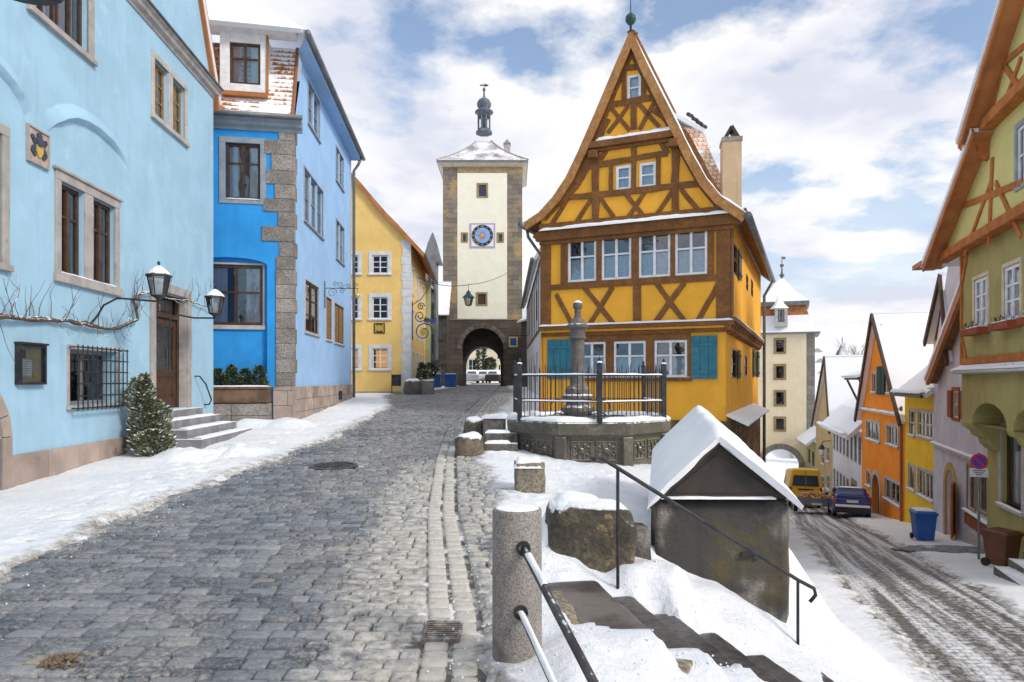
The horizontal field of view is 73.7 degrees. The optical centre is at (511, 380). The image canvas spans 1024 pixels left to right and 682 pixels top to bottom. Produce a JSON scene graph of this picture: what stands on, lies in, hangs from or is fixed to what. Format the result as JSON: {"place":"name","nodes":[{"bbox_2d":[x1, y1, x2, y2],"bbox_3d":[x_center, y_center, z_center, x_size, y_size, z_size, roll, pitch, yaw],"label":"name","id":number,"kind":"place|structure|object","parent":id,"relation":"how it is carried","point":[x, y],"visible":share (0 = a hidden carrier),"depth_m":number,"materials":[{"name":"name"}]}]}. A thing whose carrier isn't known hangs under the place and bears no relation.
{"place":"outdoors","nodes":[
{"label":"outdoors","id":0,"kind":"place"},
{"bbox_2d":[14,0,63,5],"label":"hanging hood","id":1,"kind":"object","parent":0,"point":[44,2],"visible":1,"depth_m":5.45,"materials":[{"name":"metal"}]},
{"bbox_2d":[0,383,547,681],"bbox_3d":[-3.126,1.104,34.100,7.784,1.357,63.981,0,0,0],"label":"cobbled road","id":2,"kind":"structure","parent":0,"point":[251,543],"depth_m":5.79,"materials":[{"name":"stone"}]},
{"bbox_2d":[36,652,86,669],"bbox_3d":[-2.659,1.651,4.045,0.254,0.057,0.236,0,0,-18],"label":"dirt clod","id":3,"kind":"object","parent":2,"relation":"on","point":[58,658],"visible":1,"depth_m":4.02,"materials":[{"name":"soil"}]},
{"bbox_2d":[309,461,357,470],"bbox_3d":[-3.150,1.530,12.051,0.840,0.097,0.842,0,0,0],"label":"manhole cover","id":4,"kind":"object","parent":2,"relation":"on","point":[337,465],"visible":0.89,"depth_m":12.02,"materials":[{"name":"metal"}]},
{"bbox_2d":[421,620,462,644],"bbox_3d":[-0.462,1.708,4.560,0.250,0.090,0.350,0,0,0],"label":"drain grate","id":5,"kind":"object","parent":2,"relation":"on","point":[434,630],"visible":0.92,"depth_m":4.53,"materials":[{"name":"metal"}]},
{"bbox_2d":[485,370,499,382],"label":"snowy car","id":6,"kind":"object","parent":2,"relation":"on","point":[492,375],"visible":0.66,"depth_m":77.06,"materials":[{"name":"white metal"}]},
{"bbox_2d":[0,381,1023,681],"bbox_3d":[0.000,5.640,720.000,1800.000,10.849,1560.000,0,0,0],"label":"ground","id":7,"kind":"structure","parent":0,"point":[844,637],"depth_m":8.29,"materials":[{"name":"snow"}]},
{"bbox_2d":[0,0,223,489],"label":"light blue house","id":8,"kind":"structure","parent":7,"relation":"on","point":[119,102],"depth_m":12.50,"materials":[{"name":"paint"}]},
{"bbox_2d":[14,341,48,384],"bbox_3d":[-7.284,-0.252,10.362,0.115,0.636,0.663,0,0,-4],"label":"notice case","id":9,"kind":"object","parent":8,"relation":"attached to","point":[31,363],"visible":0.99,"depth_m":10.36,"materials":[{"name":"metal"}]},
{"bbox_2d":[25,123,49,170],"bbox_3d":[-7.331,-3.603,10.563,0.090,0.557,0.539,0,0,-4],"label":"crest plaque","id":10,"kind":"object","parent":8,"relation":"attached to","point":[37,146],"visible":1,"depth_m":10.51,"materials":[{"name":"grey stone"}]},
{"bbox_2d":[55,0,81,46],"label":"window","id":11,"kind":"structure","parent":8,"relation":"in","point":[68,2],"depth_m":11.87,"materials":[{"name":"brown paint"}]},
{"bbox_2d":[62,185,78,275],"bbox_3d":[-7.528,-2.515,11.517,0.058,1.498,0.700,0,0,-4],"label":"window","id":12,"kind":"structure","parent":8,"relation":"in","point":[66,191],"depth_m":11.62,"materials":[{"name":"brown paint"}]},
{"bbox_2d":[70,350,104,403],"bbox_3d":[-7.710,-0.053,12.215,0.058,0.944,1.582,0,0,-4],"label":"window","id":13,"kind":"structure","parent":8,"relation":"in","point":[71,351],"depth_m":12.19,"materials":[{"name":"grey paint"}]},
{"bbox_2d":[94,200,109,283],"bbox_3d":[-7.603,-2.515,12.533,0.058,1.498,0.771,0,0,-4],"label":"window","id":14,"kind":"structure","parent":8,"relation":"in","point":[98,205],"depth_m":12.62,"materials":[{"name":"brown paint"}]},
{"bbox_2d":[0,272,214,364],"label":"climbing vine","id":15,"kind":"object","parent":8,"relation":"attached to","point":[34,318],"visible":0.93,"depth_m":11.66,"materials":[{"name":"brown plant"}]},
{"bbox_2d":[91,261,171,322],"bbox_3d":[-6.811,-1.570,12.203,1.321,1.191,0.410,0,0,-27],"label":"wall lantern","id":16,"kind":"object","parent":8,"relation":"attached to","point":[161,272],"depth_m":12.34,"materials":[{"name":"metal"}]},
{"bbox_2d":[155,64,163,120],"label":"window","id":17,"kind":"structure","parent":8,"relation":"in","point":[157,69],"depth_m":15.15,"materials":[{"name":"brown wood"}]},
{"bbox_2d":[156,317,175,407],"bbox_3d":[-7.908,-0.385,15.394,0.050,2.030,1.480,0,0,-4],"label":"door","id":18,"kind":"structure","parent":8,"relation":"in","point":[165,379],"depth_m":15.76,"materials":[{"name":"brown paint"}]},
{"bbox_2d":[173,82,180,134],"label":"window","id":19,"kind":"structure","parent":8,"relation":"in","point":[175,87],"depth_m":15.99,"materials":[{"name":"brown wood"}]},
{"bbox_2d":[168,285,225,369],"bbox_3d":[-7.132,-1.194,15.456,1.199,1.948,0.418,0,0,-23],"label":"wall lantern","id":20,"kind":"object","parent":8,"relation":"attached to","point":[218,295],"depth_m":15.52,"materials":[{"name":"metal"}]},
{"bbox_2d":[122,371,177,455],"bbox_3d":[-6.951,0.691,13.086,0.924,1.752,1.322,0,0,-31],"label":"conifer shrub","id":21,"kind":"object","parent":7,"relation":"on","point":[148,436],"visible":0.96,"depth_m":13.06,"materials":[{"name":"green plant"}]},
{"bbox_2d":[154,407,251,449],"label":"entrance steps","id":22,"kind":"structure","parent":7,"relation":"on","point":[196,427],"depth_m":14.97,"materials":[{"name":"stone"}]},
{"bbox_2d":[213,363,271,421],"bbox_3d":[-8.032,0.760,18.957,2.641,2.471,0.599,0,0,-10],"label":"stone planter","id":23,"kind":"object","parent":7,"relation":"on","point":[240,398],"visible":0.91,"depth_m":18.87,"materials":[{"name":"brown stone"}]},
{"bbox_2d":[206,0,364,419],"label":"deep blue house","id":24,"kind":"structure","parent":7,"relation":"on","point":[287,150],"depth_m":19.50,"materials":[{"name":"paint"}]},
{"bbox_2d":[213,264,262,324],"bbox_3d":[-7.846,-2.418,19.449,1.442,1.708,0.150,0,0,-10],"label":"window","id":25,"kind":"structure","parent":24,"relation":"in","point":[254,276],"depth_m":19.47,"materials":[{"name":"brown paint"}]},
{"bbox_2d":[219,136,265,204],"bbox_3d":[-7.605,-5.909,19.331,1.256,1.873,0.216,0,0,-10],"label":"window","id":26,"kind":"structure","parent":24,"relation":"in","point":[257,163],"depth_m":19.32,"materials":[{"name":"brown paint"}]},
{"bbox_2d":[230,42,259,84],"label":"dormer window","id":27,"kind":"structure","parent":24,"relation":"in","point":[235,52],"depth_m":19.35,"materials":[{"name":"brown paint"}]},
{"bbox_2d":[306,281,317,333],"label":"window","id":28,"kind":"structure","parent":24,"relation":"in","point":[311,286],"depth_m":21.95,"materials":[{"name":"grey paint"}]},
{"bbox_2d":[351,172,437,393],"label":"pale yellow house","id":29,"kind":"structure","parent":7,"relation":"on","point":[392,265],"depth_m":38.00,"materials":[{"name":"paint"}]},
{"bbox_2d":[351,252,361,274],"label":"window","id":30,"kind":"structure","parent":29,"relation":"in","point":[357,254],"depth_m":37.97,"materials":[{"name":"white paint"}]},
{"bbox_2d":[351,293,361,319],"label":"window","id":31,"kind":"structure","parent":29,"relation":"in","point":[359,301],"depth_m":37.97,"materials":[{"name":"white paint"}]},
{"bbox_2d":[351,345,361,370],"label":"window","id":32,"kind":"structure","parent":29,"relation":"in","point":[359,347],"depth_m":37.97,"materials":[{"name":"white paint"}]},
{"bbox_2d":[368,252,391,274],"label":"window","id":33,"kind":"structure","parent":29,"relation":"in","point":[375,254],"depth_m":37.97,"materials":[{"name":"white paint"}]},
{"bbox_2d":[368,293,391,319],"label":"window","id":34,"kind":"structure","parent":29,"relation":"in","point":[375,295],"depth_m":37.97,"materials":[{"name":"white paint"}]},
{"bbox_2d":[368,345,391,370],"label":"window","id":35,"kind":"structure","parent":29,"relation":"in","point":[389,347],"depth_m":37.97,"materials":[{"name":"white paint"}]},
{"bbox_2d":[412,272,432,339],"bbox_3d":[-5.049,-4.167,38.474,1.252,3.803,0.079,0,0,11],"label":"scrolled iron sign","id":36,"kind":"object","parent":29,"relation":"attached to","point":[423,331],"visible":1,"depth_m":38.46,"materials":[{"name":"gold"}]},
{"bbox_2d":[403,378,421,394],"bbox_3d":[-5.311,0.424,36.490,0.992,1.063,0.759,0,0,0],"label":"corner stone","id":37,"kind":"object","parent":7,"relation":"on","point":[412,386],"visible":0.84,"depth_m":36.16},
{"bbox_2d":[0,401,837,681],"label":"snow crumbs","id":38,"kind":"object","parent":7,"relation":"on","point":[523,669],"visible":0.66,"depth_m":5.75,"materials":[{"name":"snow"}]},
{"bbox_2d":[415,362,433,394],"bbox_3d":[-4.728,-0.075,36.802,1.019,1.875,0.768,0,0,0],"label":"stone trough","id":39,"kind":"object","parent":7,"relation":"on","point":[427,387],"visible":0.94,"depth_m":36.54,"materials":[{"name":"stone"}]},
{"bbox_2d":[421,362,439,379],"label":"potted bush","id":40,"kind":"object","parent":39,"relation":"in","point":[434,368],"visible":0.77,"depth_m":42.82,"materials":[{"name":"plant"}]},
{"bbox_2d":[425,233,442,373],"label":"narrow green house","id":41,"kind":"structure","parent":7,"relation":"on","point":[432,252],"depth_m":51.00,"materials":[{"name":"paint"}]},
{"bbox_2d":[437,282,451,385],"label":"dark timber house","id":42,"kind":"structure","parent":7,"relation":"on","point":[444,293],"depth_m":57.50,"materials":[{"name":"black"}]},
{"bbox_2d":[444,373,457,387],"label":"wheelie bin","id":43,"kind":"object","parent":7,"relation":"on","point":[450,379],"visible":1,"depth_m":53.25,"materials":[{"name":"blue plastic"}]},
{"bbox_2d":[454,431,483,457],"bbox_3d":[-0.838,1.346,13.402,0.618,0.679,0.560,0,0,0],"label":"boulder","id":44,"kind":"object","parent":7,"relation":"on","point":[469,444],"visible":0.62,"depth_m":13.15,"materials":[{"name":"stone"}]},
{"bbox_2d":[463,416,482,437],"bbox_3d":[-0.849,1.154,14.998,0.477,0.723,0.499,0,0,0],"label":"boulder","id":45,"kind":"object","parent":7,"relation":"on","point":[473,423],"visible":0.45,"depth_m":14.80,"materials":[{"name":"stone"}]},
{"bbox_2d":[436,84,528,385],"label":"clock tower","id":46,"kind":"structure","parent":7,"relation":"on","point":[484,183],"depth_m":60.00,"materials":[{"name":"beige"}]},
{"bbox_2d":[474,348,496,382],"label":"evergreen tree","id":47,"kind":"object","parent":7,"relation":"on","point":[490,363],"visible":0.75,"depth_m":85.61,"materials":[{"name":"green plant"}]},
{"bbox_2d":[481,412,517,452],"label":"fountain steps","id":48,"kind":"structure","parent":7,"relation":"on","point":[498,436],"depth_m":13.86,"materials":[{"name":"stone"}]},
{"bbox_2d":[492,504,541,663],"bbox_3d":[0.031,1.279,4.093,0.299,1.041,0.312,0,0,0],"label":"granite bollard","id":49,"kind":"object","parent":7,"relation":"on","point":[515,586],"visible":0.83,"depth_m":3.97,"materials":[{"name":"stone"}]},
{"bbox_2d":[518,610,556,681],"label":"stair rail","id":50,"kind":"object","parent":49,"relation":"attached to","point":[544,663],"visible":0.94,"depth_m":3.64,"materials":[{"name":"metal"}]},
{"bbox_2d":[521,545,598,681],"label":"stair rail","id":51,"kind":"object","parent":49,"relation":"attached to","point":[578,653],"visible":0.73,"depth_m":3.31,"materials":[{"name":"metal"}]},
{"bbox_2d":[525,552,547,586],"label":"snow ridge","id":52,"kind":"structure","parent":51,"relation":"on","point":[541,578],"depth_m":3.72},
{"bbox_2d":[517,317,526,386],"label":"tall grey house","id":53,"kind":"structure","parent":7,"relation":"on","point":[523,345],"depth_m":56.27,"materials":[{"name":"black"}]},
{"bbox_2d":[514,456,545,492],"bbox_3d":[0.251,1.414,9.807,0.449,0.657,0.458,0,0,0],"label":"guard stone","id":54,"kind":"object","parent":7,"relation":"on","point":[529,475],"visible":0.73,"depth_m":9.60,"materials":[{"name":"stone"}]},
{"bbox_2d":[520,247,540,394],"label":"white timbered house","id":55,"kind":"structure","parent":7,"relation":"on","point":[531,294],"depth_m":36.59,"materials":[{"name":"paint"}]},
{"bbox_2d":[507,410,670,465],"bbox_3d":[1.580,1.417,14.706,3.369,1.466,3.380,0,0,0],"label":"fountain basin","id":56,"kind":"object","parent":7,"relation":"on","point":[628,440],"visible":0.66,"depth_m":13.16,"materials":[{"name":"stone"}]},
{"bbox_2d":[551,300,609,416],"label":"fountain column","id":57,"kind":"structure","parent":56,"relation":"on","point":[577,326],"depth_m":14.65,"materials":[{"name":"stone"}]},
{"bbox_2d":[513,357,666,422],"bbox_3d":[1.587,0.190,14.694,3.135,1.280,3.501,0,0,0],"label":"fountain railing","id":58,"kind":"object","parent":56,"relation":"on","point":[517,388],"visible":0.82,"depth_m":13.73,"materials":[{"name":"metal"}]},
{"bbox_2d":[545,498,637,572],"bbox_3d":[0.703,1.608,6.297,0.824,1.007,0.678,0,0,0],"label":"boulder","id":59,"kind":"object","parent":7,"relation":"on","point":[584,532],"visible":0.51,"depth_m":6.00,"materials":[{"name":"stone"}]},
{"bbox_2d":[542,490,597,545],"bbox_3d":[0.580,1.395,6.420,0.840,0.688,0.720,0,0,0],"label":"snow heap","id":60,"kind":"object","parent":59,"relation":"on","point":[565,497],"visible":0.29,"depth_m":6.38,"materials":[{"name":"snow"}]},
{"bbox_2d":[518,0,775,462],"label":"yellow timbered house","id":61,"kind":"structure","parent":7,"relation":"on","point":[640,226],"depth_m":20.16,"materials":[{"name":"paint"}]},
{"bbox_2d":[568,241,595,281],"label":"window","id":62,"kind":"structure","parent":61,"relation":"in","point":[583,269],"depth_m":20.82,"materials":[{"name":"white paint"}]},
{"bbox_2d":[584,342,605,376],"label":"window","id":63,"kind":"structure","parent":61,"relation":"in","point":[592,361],"depth_m":20.77,"materials":[{"name":"white paint"}]},
{"bbox_2d":[602,238,630,279],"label":"window","id":64,"kind":"structure","parent":61,"relation":"in","point":[617,267],"depth_m":20.39,"materials":[{"name":"white paint"}]},
{"bbox_2d":[616,165,630,189],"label":"window","id":65,"kind":"structure","parent":61,"relation":"in","point":[625,174],"depth_m":20.21,"materials":[{"name":"white paint"}]},
{"bbox_2d":[614,341,645,376],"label":"window","id":66,"kind":"structure","parent":61,"relation":"in","point":[635,360],"depth_m":20.36,"materials":[{"name":"white paint"}]},
{"bbox_2d":[627,74,640,98],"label":"window","id":67,"kind":"structure","parent":61,"relation":"in","point":[635,88],"depth_m":20.07,"materials":[{"name":"white paint"}]},
{"bbox_2d":[640,161,655,186],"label":"window","id":68,"kind":"structure","parent":61,"relation":"in","point":[647,174],"depth_m":19.91,"materials":[{"name":"white paint"}]},
{"bbox_2d":[639,235,669,277],"bbox_3d":[4.173,-3.642,19.919,0.913,1.276,0.156,0,0,24],"label":"window","id":69,"kind":"structure","parent":61,"relation":"in","point":[655,264],"depth_m":19.91,"materials":[{"name":"white paint"}]},
{"bbox_2d":[655,340,686,376],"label":"window","id":70,"kind":"structure","parent":61,"relation":"in","point":[676,366],"depth_m":19.81,"materials":[{"name":"white paint"}]},
{"bbox_2d":[675,231,706,275],"bbox_3d":[5.124,-3.642,19.489,0.890,1.276,0.153,0,0,24],"label":"window","id":71,"kind":"structure","parent":61,"relation":"in","point":[692,262],"depth_m":19.50,"materials":[{"name":"white paint"}]},
{"bbox_2d":[548,522,833,681],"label":"stair flight","id":72,"kind":"object","parent":7,"relation":"on","point":[582,602],"visible":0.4,"depth_m":5.14,"materials":[{"name":"stone"}]},
{"bbox_2d":[591,455,817,644],"bbox_3d":[1.686,1.758,6.122,2.306,2.284,0.374,0,0,-19],"label":"stair handrail","id":73,"kind":"object","parent":7,"relation":"on","point":[751,553],"visible":0.96,"depth_m":5.93,"materials":[{"name":"metal"}]},
{"bbox_2d":[647,405,803,622],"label":"well house","id":74,"kind":"structure","parent":7,"relation":"on","point":[707,466],"depth_m":6.50,"materials":[{"name":"concrete"}]},
{"bbox_2d":[766,449,790,457],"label":"house beyond gate","id":75,"kind":"structure","parent":7,"relation":"on","point":[779,453],"depth_m":96.64,"materials":[{"name":"white paint"}]},
{"bbox_2d":[758,257,819,467],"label":"gate tower","id":76,"kind":"structure","parent":7,"relation":"on","point":[792,331],"depth_m":64.93,"materials":[{"name":"beige paint"}]},
{"bbox_2d":[796,426,815,468],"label":"olive low house","id":77,"kind":"structure","parent":7,"relation":"on","point":[807,437],"depth_m":60.96,"materials":[{"name":"beige paint"}]},
{"bbox_2d":[790,333,833,458],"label":"church roof","id":78,"kind":"structure","parent":7,"relation":"on","point":[824,346],"depth_m":95.00,"materials":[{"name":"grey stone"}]},
{"bbox_2d":[811,355,862,494],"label":"sand gabled house","id":79,"kind":"structure","parent":7,"relation":"on","point":[833,392],"depth_m":50.94,"materials":[{"name":"paint"}]},
{"bbox_2d":[816,370,861,487],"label":"long white house","id":80,"kind":"structure","parent":7,"relation":"on","point":[842,426],"depth_m":43.11,"materials":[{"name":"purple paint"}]},
{"bbox_2d":[853,311,933,521],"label":"orange gabled house","id":81,"kind":"structure","parent":7,"relation":"on","point":[897,354],"depth_m":33.83,"materials":[{"name":"paint"}]},
{"bbox_2d":[864,419,880,443],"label":"window","id":82,"kind":"structure","parent":81,"relation":"in","point":[872,422],"depth_m":36.44,"materials":[{"name":"beige paint"}]},
{"bbox_2d":[882,475,899,508],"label":"window","id":83,"kind":"structure","parent":81,"relation":"in","point":[889,499],"depth_m":32.86,"materials":[{"name":"beige paint"}]},
{"bbox_2d":[885,422,898,448],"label":"window","id":84,"kind":"structure","parent":81,"relation":"in","point":[891,444],"depth_m":32.67,"materials":[{"name":"beige paint"}]},
{"bbox_2d":[890,365,934,522],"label":"bright yellow house","id":85,"kind":"structure","parent":7,"relation":"on","point":[916,391],"depth_m":28.55,"materials":[{"name":"paint"}]},
{"bbox_2d":[906,462,915,492],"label":"window","id":86,"kind":"structure","parent":85,"relation":"in","point":[909,488],"depth_m":29.68,"materials":[{"name":"beige paint"}]},
{"bbox_2d":[907,408,915,437],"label":"window","id":87,"kind":"structure","parent":85,"relation":"in","point":[910,410],"depth_m":29.71,"materials":[{"name":"beige paint"}]},
{"bbox_2d":[915,408,933,440],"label":"window","id":88,"kind":"structure","parent":85,"relation":"in","point":[924,435],"depth_m":27.89,"materials":[{"name":"beige paint"}]},
{"bbox_2d":[915,465,933,503],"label":"window","id":89,"kind":"structure","parent":85,"relation":"in","point":[925,472],"depth_m":27.72,"materials":[{"name":"beige paint"}]},
{"bbox_2d":[908,507,938,540],"bbox_3d":[13.622,4.780,22.622,0.686,1.055,0.855,0,0,15],"label":"wheelie bin","id":90,"kind":"object","parent":7,"relation":"on","point":[923,522],"visible":1,"depth_m":22.33,"materials":[{"name":"blue plastic"}]},
{"bbox_2d":[923,272,952,480],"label":"yellow timbered gable house","id":91,"kind":"structure","parent":7,"relation":"on","point":[938,309],"depth_m":26.27,"materials":[{"name":"paint"}]},
{"bbox_2d":[891,545,984,553],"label":"bare setts","id":92,"kind":"structure","parent":7,"relation":"on","point":[949,549],"depth_m":20.07,"materials":[{"name":"stone"}]},
{"bbox_2d":[924,266,986,548],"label":"lilac gabled house","id":93,"kind":"structure","parent":7,"relation":"on","point":[956,444],"depth_m":23.39,"materials":[{"name":"purple paint"}]},
{"bbox_2d":[950,481,953,538],"bbox_3d":[14.857,4.368,23.029,0.060,1.804,0.950,0,0,36],"label":"open door","id":94,"kind":"structure","parent":93,"relation":"in","point":[952,484],"depth_m":22.66,"materials":[{"name":"orange wood"}]},
{"bbox_2d":[951,387,959,421],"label":"window","id":95,"kind":"structure","parent":93,"relation":"in","point":[956,390],"depth_m":23.29,"materials":[{"name":"beige paint"}]},
{"bbox_2d":[966,463,975,512],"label":"window","id":96,"kind":"structure","parent":93,"relation":"in","point":[967,464],"depth_m":21.87,"materials":[{"name":"grey wood"}]},
{"bbox_2d":[976,477,986,516],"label":"window","id":97,"kind":"structure","parent":93,"relation":"in","point":[985,510],"depth_m":20.79,"materials":[{"name":"brown wood"}]},
{"bbox_2d":[912,0,1023,558],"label":"green timbered house","id":98,"kind":"structure","parent":7,"relation":"on","point":[977,235],"depth_m":16.59,"materials":[{"name":"green paint"}]},
{"bbox_2d":[972,270,989,325],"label":"window","id":99,"kind":"structure","parent":98,"relation":"in","point":[985,286],"depth_m":17.71,"materials":[{"name":"white paint"}]},
{"bbox_2d":[995,423,1023,516],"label":"shop window","id":100,"kind":"structure","parent":98,"relation":"in","point":[1019,511],"depth_m":17.88,"materials":[{"name":"brown paint"}]},
{"bbox_2d":[1001,256,1021,319],"bbox_3d":[11.573,-2.035,15.696,0.181,1.438,1.162,0,0,18],"label":"window","id":101,"kind":"structure","parent":98,"relation":"in","point":[1016,284],"depth_m":15.73,"materials":[{"name":"white paint"}]},
{"bbox_2d":[1014,117,1023,191],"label":"window","id":102,"kind":"structure","parent":98,"relation":"in","point":[1018,128],"depth_m":14.81,"materials":[{"name":"white paint"}]},
{"bbox_2d":[970,453,988,558],"bbox_3d":[12.157,3.403,17.788,0.430,3.023,0.088,0,0,14],"label":"no parking sign","id":103,"kind":"object","parent":7,"relation":"on","point":[978,463],"visible":0.98,"depth_m":17.77,"materials":[{"name":"red"}]},
{"bbox_2d":[979,527,1023,566],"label":"wheelie bin","id":104,"kind":"object","parent":7,"relation":"on","point":[1002,545],"visible":0.94,"depth_m":16.32,"materials":[{"name":"brown plastic"}]},
{"bbox_2d":[993,551,1023,585],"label":"corner steps","id":105,"kind":"structure","parent":7,"relation":"on","point":[1013,571],"depth_m":14.78,"materials":[{"name":"stone"}]},
{"bbox_2d":[211,0,996,373],"label":"sky","id":106,"kind":"structure","parent":0,"point":[848,114],"materials":[{"name":"white"}]},
{"bbox_2d":[789,502,1023,681],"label":"road","id":107,"kind":"structure","parent":0,"point":[947,627],"depth_m":12.06,"materials":[{"name":"stone"}]},
{"bbox_2d":[784,468,822,507],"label":"parked van","id":108,"kind":"object","parent":107,"relation":"on","point":[797,481],"visible":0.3,"depth_m":42.05,"materials":[{"name":"yellow paint"}]},
{"bbox_2d":[793,496,828,510],"bbox_3d":[16.756,6.748,37.872,2.160,0.964,3.653,0,0,20],"label":"firewood trailer","id":109,"kind":"object","parent":107,"relation":"on","point":[813,501],"visible":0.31,"depth_m":36.27,"materials":[{"name":"grey metal"}]},
{"bbox_2d":[797,490,829,498],"bbox_3d":[16.539,6.447,37.315,1.904,1.023,2.368,0,0,21],"label":"firewood heap","id":110,"kind":"object","parent":109,"relation":"in","point":[819,495],"visible":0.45,"depth_m":36.71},
{"bbox_2d":[825,486,871,516],"bbox_3d":[17.227,6.176,35.005,2.080,1.797,4.050,0,0,20],"label":"parked car","id":111,"kind":"object","parent":107,"relation":"on","point":[847,499],"visible":0.94,"depth_m":33.32,"materials":[{"name":"blue paint"}]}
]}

